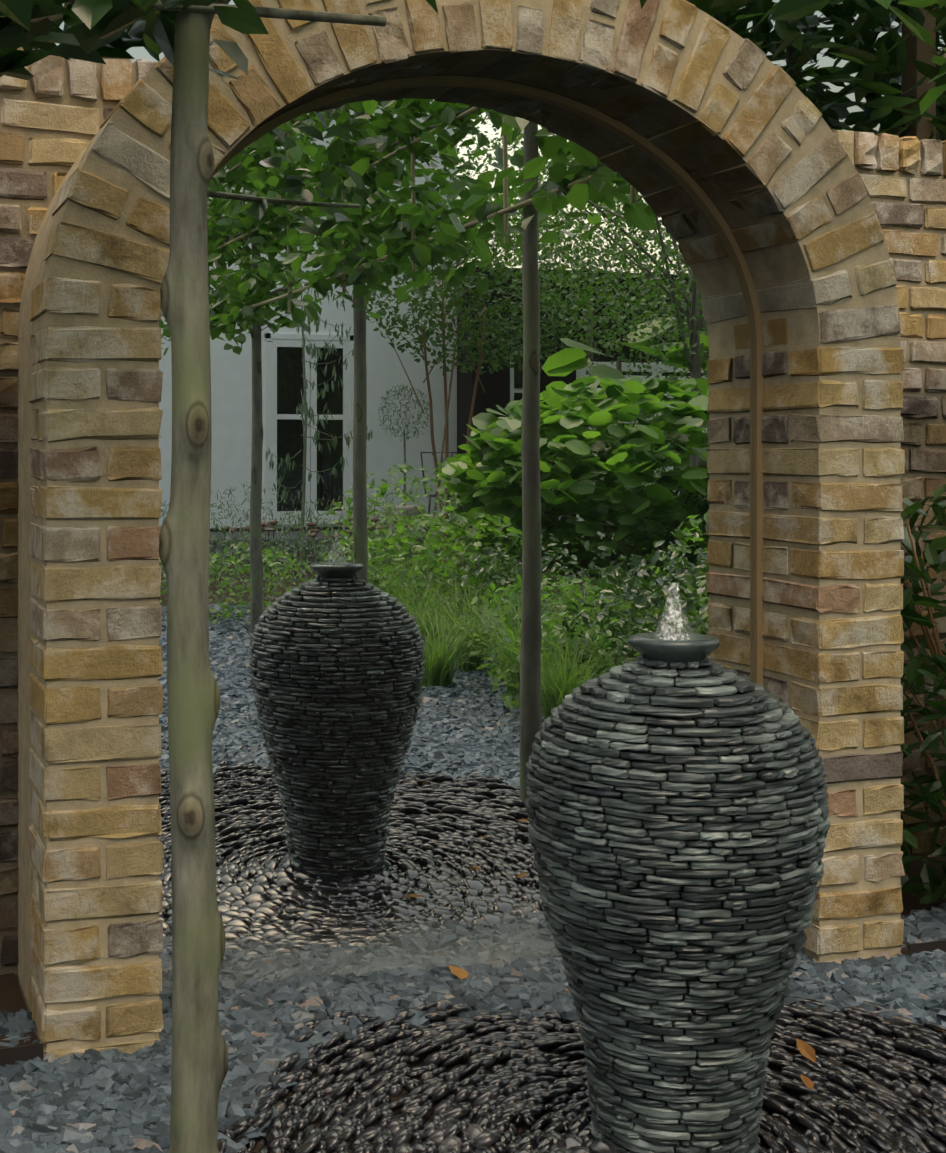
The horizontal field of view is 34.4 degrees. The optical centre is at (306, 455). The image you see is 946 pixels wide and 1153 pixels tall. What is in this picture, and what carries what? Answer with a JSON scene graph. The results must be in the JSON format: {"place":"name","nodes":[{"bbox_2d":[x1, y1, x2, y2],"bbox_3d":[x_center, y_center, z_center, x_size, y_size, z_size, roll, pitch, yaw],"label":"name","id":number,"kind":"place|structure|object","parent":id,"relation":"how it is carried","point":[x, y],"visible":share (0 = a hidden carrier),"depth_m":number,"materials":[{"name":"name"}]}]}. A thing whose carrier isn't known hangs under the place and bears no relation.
{"place":"outdoors","nodes":[
{"label":"outdoors","id":0,"kind":"place"},
{"bbox_2d":[0,0,830,1152],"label":"pleached tree","id":1,"kind":"object","parent":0,"point":[199,1067],"depth_m":2.29,"materials":[{"name":"plant"}]},
{"bbox_2d":[55,0,944,130],"label":"sky","id":2,"kind":"structure","parent":0,"point":[136,52],"materials":[{"name":"white"}]},
{"label":"ground","id":3,"kind":"structure","parent":0,"visible":0},
{"bbox_2d":[0,973,38,1047],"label":"bed soil","id":4,"kind":"structure","parent":3,"relation":"on","point":[11,999],"depth_m":3.09,"materials":[{"name":"brown soil"}]},
{"bbox_2d":[0,1043,42,1066],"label":"bed edging","id":5,"kind":"object","parent":3,"relation":"on","point":[10,1055],"visible":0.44,"depth_m":2.79,"materials":[{"name":"wood"}]},
{"bbox_2d":[18,0,900,1050],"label":"arch mortar","id":6,"kind":"object","parent":3,"relation":"on","point":[772,266],"visible":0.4,"depth_m":3.17,"materials":[{"name":"beige concrete"}]},
{"bbox_2d":[159,77,753,993],"bbox_3d":[0.357,0.174,3.309,1.480,2.010,0.001,0,0,-17],"label":"mirror","id":7,"kind":"object","parent":6,"relation":"attached to","point":[483,429],"visible":0.69,"depth_m":3.28,"materials":[{"name":"clear mirror"}]},
{"bbox_2d":[28,0,904,1058],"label":"arch bricks","id":8,"kind":"object","parent":6,"relation":"attached to","point":[142,102],"visible":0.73,"depth_m":3.03,"materials":[{"name":"beige brick"}]},
{"bbox_2d":[211,76,762,685],"bbox_3d":[0.359,0.177,3.302,1.466,2.003,0.014,0,0,-17],"label":"mirror frame","id":9,"kind":"object","parent":6,"relation":"attached to","point":[685,178],"visible":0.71,"depth_m":3.46,"materials":[{"name":"brown metal"}]},
{"bbox_2d":[0,47,945,982],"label":"garden wall bricks","id":10,"kind":"object","parent":3,"relation":"on","point":[862,149],"visible":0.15,"depth_m":3.31,"materials":[{"name":"beige brick"}]},
{"bbox_2d":[0,57,945,973],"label":"wall mortar","id":11,"kind":"object","parent":3,"relation":"on","point":[28,93],"depth_m":3.32,"materials":[{"name":"beige concrete"}]},
{"bbox_2d":[22,0,945,140],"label":"trees","id":12,"kind":"object","parent":3,"relation":"on","point":[880,68],"depth_m":4.37,"materials":[{"name":"green plant"}]},
{"bbox_2d":[217,996,945,1152],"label":"pebbles","id":13,"kind":"object","parent":3,"relation":"on","point":[498,1103],"visible":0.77,"depth_m":2.69,"materials":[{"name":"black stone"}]},
{"bbox_2d":[524,656,829,1152],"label":"stone urn","id":14,"kind":"object","parent":13,"relation":"on","point":[765,833],"depth_m":2.32,"materials":[{"name":"grey stone"}]},
{"bbox_2d":[628,632,719,670],"bbox_3d":[0.600,0.322,2.473,0.147,0.053,0.147,0,0,-17],"label":"fountain bowl","id":15,"kind":"object","parent":14,"relation":"attached to","point":[696,647],"visible":0.79,"depth_m":2.42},
{"bbox_2d":[655,582,693,639],"bbox_3d":[0.600,0.255,2.474,0.073,0.099,0.066,0,0,-17],"label":"water plume","id":16,"kind":"object","parent":14,"relation":"on","point":[675,612],"visible":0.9,"depth_m":2.46,"materials":[{"name":"white liquid"}]},
{"bbox_2d":[448,965,945,1090],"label":"leaf litter","id":17,"kind":"object","parent":13,"relation":"on","point":[806,1050],"visible":0.56,"depth_m":2.85,"materials":[{"name":"brown plant"}]},
{"bbox_2d":[886,0,945,114],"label":"leaves","id":18,"kind":"object","parent":3,"relation":"on","point":[932,95],"visible":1,"depth_m":2.94,"materials":[{"name":"green plant"}]},
{"bbox_2d":[902,5,935,139],"bbox_3d":[1.843,-0.251,4.557,0.070,2.900,0.070,0,0,-17],"label":"trunk","id":19,"kind":"object","parent":3,"relation":"on","point":[918,49],"depth_m":4.53,"materials":[{"name":"brown wood"}]},
{"bbox_2d":[901,476,945,903],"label":"shrub","id":20,"kind":"object","parent":3,"relation":"on","point":[915,669],"depth_m":3.67,"materials":[{"name":"green plant"}]},
{"bbox_2d":[901,856,945,954],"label":"bed soil","id":21,"kind":"structure","parent":3,"relation":"on","point":[910,902],"depth_m":3.83,"materials":[{"name":"black soil"}]},
{"bbox_2d":[908,940,945,955],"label":"bed edging","id":22,"kind":"object","parent":3,"relation":"on","point":[931,946],"visible":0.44,"depth_m":3.38,"materials":[{"name":"wood"}]},
{"label":"bed soil","id":23,"kind":"structure","parent":0,"visible":0},
{"bbox_2d":[0,903,945,1152],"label":"slate chippings","id":24,"kind":"object","parent":23,"relation":"on","point":[114,1100],"visible":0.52,"depth_m":2.99,"materials":[{"name":"grey gravel"}]}
]}

